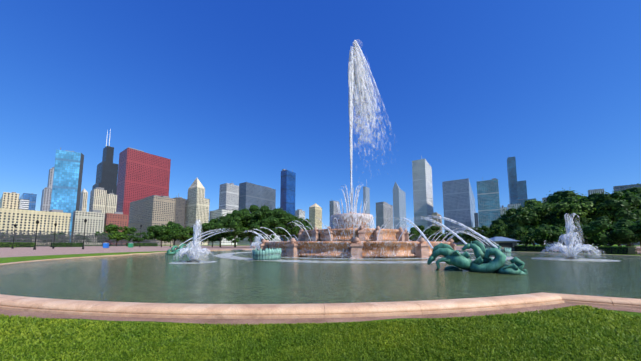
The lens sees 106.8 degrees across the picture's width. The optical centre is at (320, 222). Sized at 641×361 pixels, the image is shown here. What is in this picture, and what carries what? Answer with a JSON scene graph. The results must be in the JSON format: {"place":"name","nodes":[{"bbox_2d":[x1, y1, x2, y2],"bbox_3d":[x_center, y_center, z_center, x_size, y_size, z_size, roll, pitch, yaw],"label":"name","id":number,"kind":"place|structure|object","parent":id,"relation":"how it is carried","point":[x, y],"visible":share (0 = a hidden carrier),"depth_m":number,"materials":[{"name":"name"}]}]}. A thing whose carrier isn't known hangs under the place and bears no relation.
{"place":"outdoors","nodes":[
{"label":"outdoors","id":0,"kind":"place"},
{"bbox_2d":[47,167,53,188],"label":"skyscraper","id":1,"kind":"structure","parent":0,"point":[50,178],"depth_m":676.15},
{"bbox_2d":[50,149,83,242],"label":"skyscraper","id":2,"kind":"structure","parent":0,"point":[67,183],"depth_m":529.21,"materials":[{"name":"blue glass"}]},
{"bbox_2d":[187,178,204,198],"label":"building","id":3,"kind":"structure","parent":0,"point":[196,188],"depth_m":592.27,"materials":[{"name":"beige stone"}]},
{"bbox_2d":[0,250,640,303],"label":"pool water","id":4,"kind":"structure","parent":0,"point":[152,278],"depth_m":11.02,"materials":[{"name":"teal liquid"}]},
{"bbox_2d":[165,243,189,254],"bbox_3d":[-22.957,4.433,39.382,1.875,2.175,5.056,-3,-6,29],"label":"seahorse sculpture","id":5,"kind":"object","parent":4,"relation":"in","point":[174,251],"visible":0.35,"depth_m":38.11,"materials":[{"name":"teal metal"}]},
{"bbox_2d":[173,220,214,261],"bbox_3d":[-11.415,1.670,21.538,3.776,4.044,3.759,-1,-5,8],"label":"water jet","id":6,"kind":"object","parent":4,"relation":"on","point":[188,251],"visible":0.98,"depth_m":21.37},
{"bbox_2d":[250,235,261,249],"bbox_3d":[-15.543,5.047,59.986,5.559,4.287,5.649,-1,-5,8],"label":"water jet","id":7,"kind":"object","parent":4,"relation":"on","point":[258,239],"visible":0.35,"depth_m":59.63},
{"bbox_2d":[252,247,280,260],"bbox_3d":[-5.664,3.316,25.190,3.004,1.318,2.988,-1,-5,8],"label":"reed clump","id":8,"kind":"object","parent":4,"relation":"on","point":[272,253],"visible":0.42,"depth_m":23.95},
{"bbox_2d":[259,224,455,258],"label":"fountain pedestals","id":9,"kind":"object","parent":4,"relation":"on","point":[421,248],"visible":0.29,"depth_m":33.33,"materials":[{"name":"beige stone"}]},
{"bbox_2d":[265,212,450,257],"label":"fountain tiers","id":10,"kind":"object","parent":4,"relation":"on","point":[342,247],"visible":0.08,"depth_m":28.82,"materials":[{"name":"brown stone"}]},
{"bbox_2d":[330,213,374,228],"bbox_3d":[5.684,0.265,43.211,8.160,2.900,8.160,-1,-5,8],"label":"fountain spray","id":11,"kind":"object","parent":10,"relation":"on","point":[357,215],"visible":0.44,"depth_m":39.80,"materials":[{"name":"white liquid"}]},
{"bbox_2d":[270,229,446,254],"bbox_3d":[5.684,3.641,42.903,31.940,3.780,31.940,-1,-5,8],"label":"fountain spray","id":12,"kind":"object","parent":10,"relation":"on","point":[348,243],"visible":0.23,"depth_m":29.49,"materials":[{"name":"white liquid"}]},
{"bbox_2d":[245,185,474,241],"bbox_3d":[5.888,-0.874,43.201,44.195,12.950,43.997,-1,-5,8],"label":"fountain","id":13,"kind":"object","parent":4,"relation":"on","point":[355,208],"visible":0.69,"depth_m":41.34,"materials":[{"name":"white liquid"}]},
{"bbox_2d":[348,46,354,200],"bbox_3d":[5.844,-18.145,44.820,1.517,32.767,1.557,3,-6,-34],"label":"water jet","id":14,"kind":"object","parent":13,"relation":"on","point":[351,75],"visible":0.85,"depth_m":44.93},
{"bbox_2d":[352,40,394,176],"bbox_3d":[11.972,-18.885,45.512,13.268,33.721,3.030,0,-5,-1],"label":"water spray","id":15,"kind":"object","parent":13,"relation":"on","point":[364,89],"visible":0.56,"depth_m":45.45,"materials":[{"name":"white liquid"}]},
{"bbox_2d":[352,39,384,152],"bbox_3d":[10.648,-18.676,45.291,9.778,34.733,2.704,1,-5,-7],"label":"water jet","id":16,"kind":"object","parent":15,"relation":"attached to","point":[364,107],"visible":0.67,"depth_m":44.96},
{"bbox_2d":[171,241,618,263],"bbox_3d":[5.760,4.513,42.794,45.336,2.000,45.267,1,-5,-6],"label":"water foam","id":17,"kind":"object","parent":4,"relation":"on","point":[240,258],"visible":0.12,"depth_m":23.67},
{"bbox_2d":[179,215,498,248],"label":"water jets","id":18,"kind":"object","parent":17,"relation":"on","point":[446,228],"visible":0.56,"depth_m":18.76},
{"bbox_2d":[427,240,527,274],"bbox_3d":[9.119,2.148,14.281,5.056,2.175,1.875,-3,-6,29],"label":"seahorse sculpture","id":19,"kind":"object","parent":4,"relation":"in","point":[483,262],"visible":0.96,"depth_m":14.06,"materials":[{"name":"teal metal"}]},
{"bbox_2d":[486,247,510,256],"bbox_3d":[23.354,3.889,31.486,3.004,1.317,2.988,-1,-5,8],"label":"reed clump","id":20,"kind":"object","parent":4,"relation":"on","point":[506,251],"visible":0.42,"depth_m":30.12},
{"bbox_2d":[540,213,605,259],"bbox_3d":[27.071,1.508,25.927,5.910,5.220,6.021,-1,-5,8],"label":"water jet","id":21,"kind":"object","parent":4,"relation":"on","point":[568,249],"visible":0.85,"depth_m":25.62},
{"bbox_2d":[0,244,640,360],"bbox_3d":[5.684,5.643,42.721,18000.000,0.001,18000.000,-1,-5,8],"label":"ground","id":22,"kind":"structure","parent":0,"point":[30,258],"depth_m":4.57,"materials":[{"name":"green plant"}]},
{"bbox_2d":[0,192,19,208],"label":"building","id":23,"kind":"structure","parent":22,"relation":"on","point":[9,200],"depth_m":441.25,"materials":[{"name":"beige concrete"}]},
{"bbox_2d":[18,199,28,209],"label":"striped building","id":24,"kind":"structure","parent":22,"relation":"on","point":[23,204],"depth_m":440.72,"materials":[{"name":"grey"}]},
{"bbox_2d":[19,193,36,209],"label":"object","id":25,"kind":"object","parent":22,"relation":"on","point":[31,197],"visible":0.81,"depth_m":530.69,"materials":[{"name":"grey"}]},
{"bbox_2d":[0,208,70,244],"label":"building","id":26,"kind":"structure","parent":22,"relation":"on","point":[25,220],"depth_m":398.19,"materials":[{"name":"beige concrete"}]},
{"bbox_2d":[40,187,51,210],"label":"skyscraper","id":27,"kind":"structure","parent":22,"relation":"on","point":[46,199],"depth_m":661.22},
{"bbox_2d":[79,188,87,211],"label":"art deco building","id":28,"kind":"structure","parent":22,"relation":"on","point":[83,200],"depth_m":645.71,"materials":[{"name":"grey"}]},
{"bbox_2d":[71,210,104,244],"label":"building","id":29,"kind":"structure","parent":22,"relation":"on","point":[95,221],"depth_m":453.98,"materials":[{"name":"grey"}]},
{"bbox_2d":[89,187,106,212],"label":"cream building","id":30,"kind":"structure","parent":22,"relation":"on","point":[97,198],"depth_m":593.22,"materials":[{"name":"grey"}]},
{"bbox_2d":[92,183,116,194],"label":"building","id":31,"kind":"structure","parent":22,"relation":"on","point":[109,188],"depth_m":1138.69,"materials":[{"name":"grey"}]},
{"bbox_2d":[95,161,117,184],"bbox_3d":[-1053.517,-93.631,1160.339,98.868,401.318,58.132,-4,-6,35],"label":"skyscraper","id":32,"kind":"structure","parent":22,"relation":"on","point":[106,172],"depth_m":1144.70,"materials":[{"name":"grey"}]},
{"bbox_2d":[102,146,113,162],"bbox_3d":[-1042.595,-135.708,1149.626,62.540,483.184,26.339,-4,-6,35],"label":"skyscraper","id":33,"kind":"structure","parent":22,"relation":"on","point":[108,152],"depth_m":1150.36,"materials":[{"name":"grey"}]},
{"bbox_2d":[105,190,116,213],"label":"cream building","id":34,"kind":"structure","parent":22,"relation":"on","point":[111,202],"depth_m":610.50,"materials":[{"name":"grey"}]},
{"bbox_2d":[103,211,127,244],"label":"brick building","id":35,"kind":"structure","parent":22,"relation":"on","point":[119,219],"depth_m":490.86,"materials":[{"name":"red brick"}]},
{"bbox_2d":[116,147,170,225],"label":"skyscraper","id":36,"kind":"structure","parent":22,"relation":"on","point":[142,174],"depth_m":737.36,"materials":[{"name":"red"}]},
{"bbox_2d":[128,195,175,244],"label":"building","id":37,"kind":"structure","parent":22,"relation":"on","point":[147,212],"depth_m":558.65,"materials":[{"name":"grey"}]},
{"bbox_2d":[173,195,185,244],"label":"dark building","id":38,"kind":"structure","parent":22,"relation":"on","point":[180,210],"depth_m":579.56,"materials":[{"name":"grey concrete"}]},
{"bbox_2d":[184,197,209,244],"bbox_3d":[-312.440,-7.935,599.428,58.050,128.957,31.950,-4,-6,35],"label":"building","id":39,"kind":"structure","parent":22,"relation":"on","point":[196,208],"depth_m":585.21,"materials":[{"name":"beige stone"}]},
{"bbox_2d":[209,209,236,244],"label":"white building","id":40,"kind":"structure","parent":22,"relation":"on","point":[215,213],"depth_m":587.98,"materials":[{"name":"grey"}]},
{"bbox_2d":[219,181,238,210],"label":"building","id":41,"kind":"structure","parent":22,"relation":"on","point":[228,195],"depth_m":863.78,"materials":[{"name":"grey"}]},
{"bbox_2d":[226,235,239,244],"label":"tree","id":42,"kind":"object","parent":22,"relation":"on","point":[230,238],"visible":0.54,"depth_m":353.82,"materials":[{"name":"green plant"}]},
{"bbox_2d":[239,182,275,209],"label":"building","id":43,"kind":"structure","parent":22,"relation":"on","point":[250,194],"depth_m":957.79,"materials":[{"name":"grey glass"}]},
{"bbox_2d":[237,212,279,244],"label":"building","id":44,"kind":"structure","parent":22,"relation":"on","point":[245,241],"depth_m":658.84,"materials":[{"name":"grey"}]},
{"bbox_2d":[280,169,295,241],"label":"blue building","id":45,"kind":"structure","parent":22,"relation":"on","point":[288,187],"depth_m":816.88,"materials":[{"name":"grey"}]},
{"bbox_2d":[295,209,304,240],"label":"building","id":46,"kind":"structure","parent":22,"relation":"on","point":[299,213],"depth_m":911.17,"materials":[{"name":"grey"}]},
{"bbox_2d":[309,203,321,229],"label":"building","id":47,"kind":"structure","parent":22,"relation":"on","point":[315,213],"depth_m":714.12,"materials":[{"name":"beige"}]},
{"bbox_2d":[0,305,640,360],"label":"grass blades","id":48,"kind":"object","parent":22,"relation":"on","point":[26,336],"depth_m":4.33,"materials":[{"name":"green plant"}]},
{"bbox_2d":[0,249,640,318],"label":"pool kerb","id":49,"kind":"structure","parent":22,"relation":"on","point":[192,311],"depth_m":6.03,"materials":[{"name":"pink stone"}]},
{"bbox_2d":[330,201,339,228],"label":"building","id":50,"kind":"structure","parent":22,"relation":"on","point":[333,208],"depth_m":1217.62,"materials":[{"name":"grey"}]},
{"bbox_2d":[363,186,369,227],"bbox_3d":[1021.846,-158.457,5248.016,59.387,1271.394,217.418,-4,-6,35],"label":"skyscraper","id":51,"kind":"structure","parent":22,"relation":"on","point":[366,192],"depth_m":5224.92,"materials":[{"name":"grey"}]},
{"bbox_2d":[376,202,392,228],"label":"building","id":52,"kind":"structure","parent":22,"relation":"on","point":[384,212],"depth_m":989.32,"materials":[{"name":"grey"}]},
{"bbox_2d":[393,182,405,229],"bbox_3d":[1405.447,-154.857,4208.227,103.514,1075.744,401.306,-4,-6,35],"label":"skyscraper","id":53,"kind":"structure","parent":22,"relation":"on","point":[399,203],"depth_m":4077.59,"materials":[{"name":"grey"}]},
{"bbox_2d":[412,159,433,240],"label":"building","id":54,"kind":"structure","parent":22,"relation":"on","point":[422,187],"depth_m":1037.97,"materials":[{"name":"grey"}]},
{"bbox_2d":[432,212,441,233],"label":"tan building","id":55,"kind":"structure","parent":22,"relation":"on","point":[436,214],"depth_m":728.15,"materials":[{"name":"grey"}]},
{"bbox_2d":[442,178,475,244],"bbox_3d":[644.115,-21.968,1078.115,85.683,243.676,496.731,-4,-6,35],"label":"skyscraper","id":56,"kind":"structure","parent":22,"relation":"on","point":[458,202],"depth_m":878.78,"materials":[{"name":"grey"}]},
{"bbox_2d":[474,213,479,241],"bbox_3d":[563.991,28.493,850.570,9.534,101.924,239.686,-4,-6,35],"label":"skyscraper","id":57,"kind":"structure","parent":22,"relation":"on","point":[476,216],"depth_m":755.77,"materials":[{"name":"grey glass"}]},
{"bbox_2d":[477,177,499,243],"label":"teal glass tower","id":58,"kind":"structure","parent":22,"relation":"on","point":[488,201],"depth_m":658.90,"materials":[{"name":"grey"}]},
{"bbox_2d":[483,237,518,249],"bbox_3d":[46.693,5.546,62.070,6.800,3.700,5.800,0,-5,0],"label":"kiosk","id":59,"kind":"object","parent":22,"relation":"on","point":[503,242],"visible":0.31,"depth_m":60.11,"materials":[{"name":"beige metal"}]},
{"bbox_2d":[500,206,506,215],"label":"white building","id":60,"kind":"structure","parent":22,"relation":"on","point":[501,210],"depth_m":678.80,"materials":[{"name":"grey"}]},
{"bbox_2d":[507,156,516,203],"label":"skyscraper","id":61,"kind":"structure","parent":22,"relation":"on","point":[511,170],"depth_m":1183.51,"materials":[{"name":"blue glass"}]},
{"bbox_2d":[507,201,522,244],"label":"building","id":62,"kind":"structure","parent":22,"relation":"on","point":[509,206],"depth_m":703.20,"materials":[{"name":"grey"}]},
{"bbox_2d":[516,180,527,199],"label":"skyscraper","id":63,"kind":"structure","parent":22,"relation":"on","point":[521,186],"depth_m":1157.56,"materials":[{"name":"blue glass"}]},
{"bbox_2d":[512,198,539,244],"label":"building","id":64,"kind":"structure","parent":22,"relation":"on","point":[518,201],"depth_m":1147.81,"materials":[{"name":"grey"}]},
{"bbox_2d":[514,245,551,251],"bbox_3d":[50.095,6.396,58.669,1.973,1.658,10.979,2,-6,-20],"label":"hedge","id":65,"kind":"object","parent":22,"relation":"on","point":[543,247],"visible":0.5,"depth_m":55.85,"materials":[{"name":"green plant"}]},
{"bbox_2d":[508,246,640,254],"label":"pool fence","id":66,"kind":"object","parent":22,"relation":"on","point":[601,249],"visible":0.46,"depth_m":43.78,"materials":[{"name":"black metal"}]},
{"bbox_2d":[588,189,607,244],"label":"grey building stripes","id":67,"kind":"object","parent":22,"relation":"on","point":[600,191],"visible":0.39,"depth_m":461.82,"materials":[{"name":"grey"}]},
{"bbox_2d":[573,246,636,254],"bbox_3d":[52.766,5.256,45.902,2.028,1.652,11.073,0,-5,-4],"label":"hedge","id":68,"kind":"object","parent":22,"relation":"on","point":[618,249],"visible":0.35,"depth_m":42.06,"materials":[{"name":"green plant"}]},
{"bbox_2d":[613,184,640,244],"bbox_3d":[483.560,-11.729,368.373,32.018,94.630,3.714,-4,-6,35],"label":"building","id":69,"kind":"structure","parent":22,"relation":"on","point":[616,188],"depth_m":373.37,"materials":[{"name":"grey"}]},
{"bbox_2d":[0,303,640,324],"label":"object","id":70,"kind":"structure","parent":0,"point":[267,321],"depth_m":5.68,"materials":[{"name":"beige stone"}]},
{"bbox_2d":[0,246,640,257],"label":"plaza pavement","id":71,"kind":"structure","parent":0,"point":[24,251],"depth_m":78.80,"materials":[{"name":"beige concrete"}]},
{"bbox_2d":[0,242,34,247],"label":"hedge","id":72,"kind":"object","parent":71,"relation":"on","point":[14,244],"visible":0.92,"depth_m":126.42,"materials":[{"name":"green plant"}]},
{"bbox_2d":[50,242,82,246],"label":"hedge","id":73,"kind":"object","parent":71,"relation":"on","point":[60,244],"visible":1,"depth_m":144.01,"materials":[{"name":"green plant"}]},
{"bbox_2d":[0,230,160,246],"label":"grandstand scaffold","id":74,"kind":"object","parent":71,"relation":"on","point":[60,236],"visible":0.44,"depth_m":183.45,"materials":[{"name":"grey metal"}]},
{"bbox_2d":[0,232,159,243],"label":"grandstand decks","id":75,"kind":"object","parent":74,"relation":"on","point":[73,234],"depth_m":195.90,"materials":[{"name":"grey"}]},
{"bbox_2d":[103,223,137,245],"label":"tree","id":76,"kind":"object","parent":71,"relation":"on","point":[113,231],"visible":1,"depth_m":194.35,"materials":[{"name":"green plant"}]},
{"bbox_2d":[124,231,149,241],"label":"tree","id":77,"kind":"object","parent":71,"relation":"on","point":[137,238],"visible":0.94,"depth_m":186.80,"materials":[{"name":"green plant"}]},
{"bbox_2d":[126,243,156,246],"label":"hedge","id":78,"kind":"object","parent":71,"relation":"on","point":[143,244],"visible":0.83,"depth_m":184.86,"materials":[{"name":"green plant"}]},
{"bbox_2d":[146,224,168,246],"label":"tree","id":79,"kind":"object","parent":71,"relation":"on","point":[152,231],"visible":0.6,"depth_m":137.46,"materials":[{"name":"green plant"}]},
{"bbox_2d":[157,221,186,245],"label":"tree","id":80,"kind":"object","parent":71,"relation":"on","point":[171,229],"visible":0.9,"depth_m":136.82,"materials":[{"name":"green plant"}]},
{"bbox_2d":[176,226,201,241],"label":"tree","id":81,"kind":"object","parent":71,"relation":"on","point":[184,234],"visible":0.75,"depth_m":137.32,"materials":[{"name":"green plant"}]},
{"bbox_2d":[201,229,224,246],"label":"tree","id":82,"kind":"object","parent":71,"relation":"on","point":[213,239],"visible":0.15,"depth_m":143.07,"materials":[{"name":"green plant"}]},
{"bbox_2d":[199,214,228,246],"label":"tree","id":83,"kind":"object","parent":71,"relation":"on","point":[208,226],"visible":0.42,"depth_m":132.67,"materials":[{"name":"green plant"}]},
{"bbox_2d":[213,209,249,246],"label":"tree","id":84,"kind":"object","parent":71,"relation":"on","point":[223,221],"visible":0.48,"depth_m":123.97,"materials":[{"name":"green plant"}]},
{"bbox_2d":[226,205,265,247],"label":"tree","id":85,"kind":"object","parent":71,"relation":"on","point":[245,216],"visible":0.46,"depth_m":121.81,"materials":[{"name":"green plant"}]},
{"bbox_2d":[248,203,295,239],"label":"tree","id":86,"kind":"object","parent":71,"relation":"on","point":[271,222],"visible":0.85,"depth_m":119.41,"materials":[{"name":"green plant"}]},
{"bbox_2d":[274,207,305,241],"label":"tree","id":87,"kind":"object","parent":71,"relation":"on","point":[293,230],"visible":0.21,"depth_m":129.65,"materials":[{"name":"green plant"}]},
{"bbox_2d":[286,215,313,238],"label":"tree","id":88,"kind":"object","parent":71,"relation":"on","point":[304,226],"visible":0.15,"depth_m":139.06,"materials":[{"name":"green plant"}]},
{"bbox_2d":[407,230,418,240],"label":"tree","id":89,"kind":"object","parent":71,"relation":"on","point":[412,233],"visible":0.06,"depth_m":117.93,"materials":[{"name":"green plant"}]},
{"bbox_2d":[409,225,430,240],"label":"tree","id":90,"kind":"object","parent":71,"relation":"on","point":[420,227],"visible":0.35,"depth_m":124.46,"materials":[{"name":"green plant"}]},
{"bbox_2d":[422,226,451,240],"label":"tree","id":91,"kind":"object","parent":71,"relation":"on","point":[428,233],"visible":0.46,"depth_m":113.06,"materials":[{"name":"green plant"}]},
{"bbox_2d":[439,230,455,241],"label":"tree","id":92,"kind":"object","parent":71,"relation":"on","point":[449,236],"visible":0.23,"depth_m":120.02,"materials":[{"name":"green plant"}]},
{"bbox_2d":[454,233,475,243],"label":"tree","id":93,"kind":"object","parent":71,"relation":"on","point":[457,240],"visible":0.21,"depth_m":112.38,"materials":[{"name":"green plant"}]},
{"bbox_2d":[462,225,488,241],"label":"tree","id":94,"kind":"object","parent":71,"relation":"on","point":[477,230],"visible":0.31,"depth_m":97.68,"materials":[{"name":"green plant"}]},
{"bbox_2d":[483,223,514,238],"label":"tree","id":95,"kind":"object","parent":71,"relation":"on","point":[503,229],"visible":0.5,"depth_m":79.85,"materials":[{"name":"green plant"}]},
{"bbox_2d":[488,215,536,237],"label":"tree","id":96,"kind":"object","parent":71,"relation":"on","point":[497,221],"visible":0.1,"depth_m":88.50,"materials":[{"name":"green plant"}]},
{"bbox_2d":[498,206,528,245],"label":"tree","id":97,"kind":"object","parent":71,"relation":"on","point":[511,211],"visible":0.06,"depth_m":94.75,"materials":[{"name":"green plant"}]},
{"bbox_2d":[505,227,534,245],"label":"tree","id":98,"kind":"object","parent":71,"relation":"on","point":[514,237],"visible":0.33,"depth_m":65.75,"materials":[{"name":"green plant"}]},
{"bbox_2d":[507,204,551,245],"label":"tree","id":99,"kind":"object","parent":71,"relation":"on","point":[527,218],"visible":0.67,"depth_m":76.86,"materials":[{"name":"green plant"}]},
{"bbox_2d":[522,200,552,244],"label":"tree","id":100,"kind":"object","parent":71,"relation":"on","point":[528,203],"visible":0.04,"depth_m":94.04,"materials":[{"name":"green plant"}]},
{"bbox_2d":[516,225,563,246],"bbox_3d":[54.275,4.024,58.362,8.304,6.682,8.190,-1,-5,8],"label":"tree","id":101,"kind":"object","parent":71,"relation":"on","point":[539,235],"visible":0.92,"depth_m":57.38,"materials":[{"name":"green plant"}]},
{"bbox_2d":[531,201,562,246],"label":"tree","id":102,"kind":"object","parent":71,"relation":"on","point":[551,214],"visible":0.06,"depth_m":79.95,"materials":[{"name":"green plant"}]},
{"bbox_2d":[538,222,584,245],"bbox_3d":[59.703,3.664,59.185,10.029,7.549,9.207,-1,-5,8],"label":"tree","id":103,"kind":"object","parent":71,"relation":"on","point":[546,227],"visible":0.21,"depth_m":58.35,"materials":[{"name":"green plant"}]},
{"bbox_2d":[544,187,582,244],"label":"tree","id":104,"kind":"object","parent":71,"relation":"on","point":[558,195],"visible":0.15,"depth_m":92.22,"materials":[{"name":"green plant"}]},
{"bbox_2d":[545,196,614,245],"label":"tree","id":105,"kind":"object","parent":71,"relation":"on","point":[581,210],"visible":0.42,"depth_m":70.23,"materials":[{"name":"green plant"}]},
{"bbox_2d":[554,224,614,245],"bbox_3d":[58.517,3.360,52.540,9.368,6.956,8.979,2,-6,-25],"label":"tree","id":106,"kind":"object","parent":71,"relation":"on","point":[586,241],"visible":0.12,"depth_m":51.40,"materials":[{"name":"green plant"}]},
{"bbox_2d":[579,193,618,245],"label":"tree","id":107,"kind":"object","parent":71,"relation":"on","point":[593,195],"depth_m":76.84,"materials":[{"name":"green plant"}]},
{"bbox_2d":[572,215,640,245],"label":"tree","id":108,"kind":"object","parent":71,"relation":"on","point":[593,231],"visible":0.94,"depth_m":47.03,"materials":[{"name":"green plant"}]},
{"bbox_2d":[586,190,640,245],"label":"tree","id":109,"kind":"object","parent":71,"relation":"on","point":[621,203],"visible":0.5,"depth_m":66.28,"materials":[{"name":"green plant"}]},
{"bbox_2d":[603,217,640,245],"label":"tree","id":110,"kind":"object","parent":71,"relation":"on","point":[628,221],"visible":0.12,"depth_m":49.80,"materials":[{"name":"green plant"}]},
{"bbox_2d":[606,220,640,245],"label":"tree","id":111,"kind":"object","parent":71,"relation":"on","point":[633,239],"visible":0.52,"depth_m":46.54,"materials":[{"name":"green plant"}]},
{"bbox_2d":[619,183,640,244],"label":"tree","id":112,"kind":"object","parent":71,"relation":"on","point":[635,190],"visible":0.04,"depth_m":93.31,"materials":[{"name":"green plant"}]},
{"bbox_2d":[0,0,640,243],"label":"sky","id":113,"kind":"structure","parent":0,"point":[226,91],"materials":[{"name":"blue"}]},
{"bbox_2d":[219,207,516,262],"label":"fountain water","id":114,"kind":"structure","parent":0,"point":[348,252],"depth_m":26.51,"materials":[{"name":"white liquid"}]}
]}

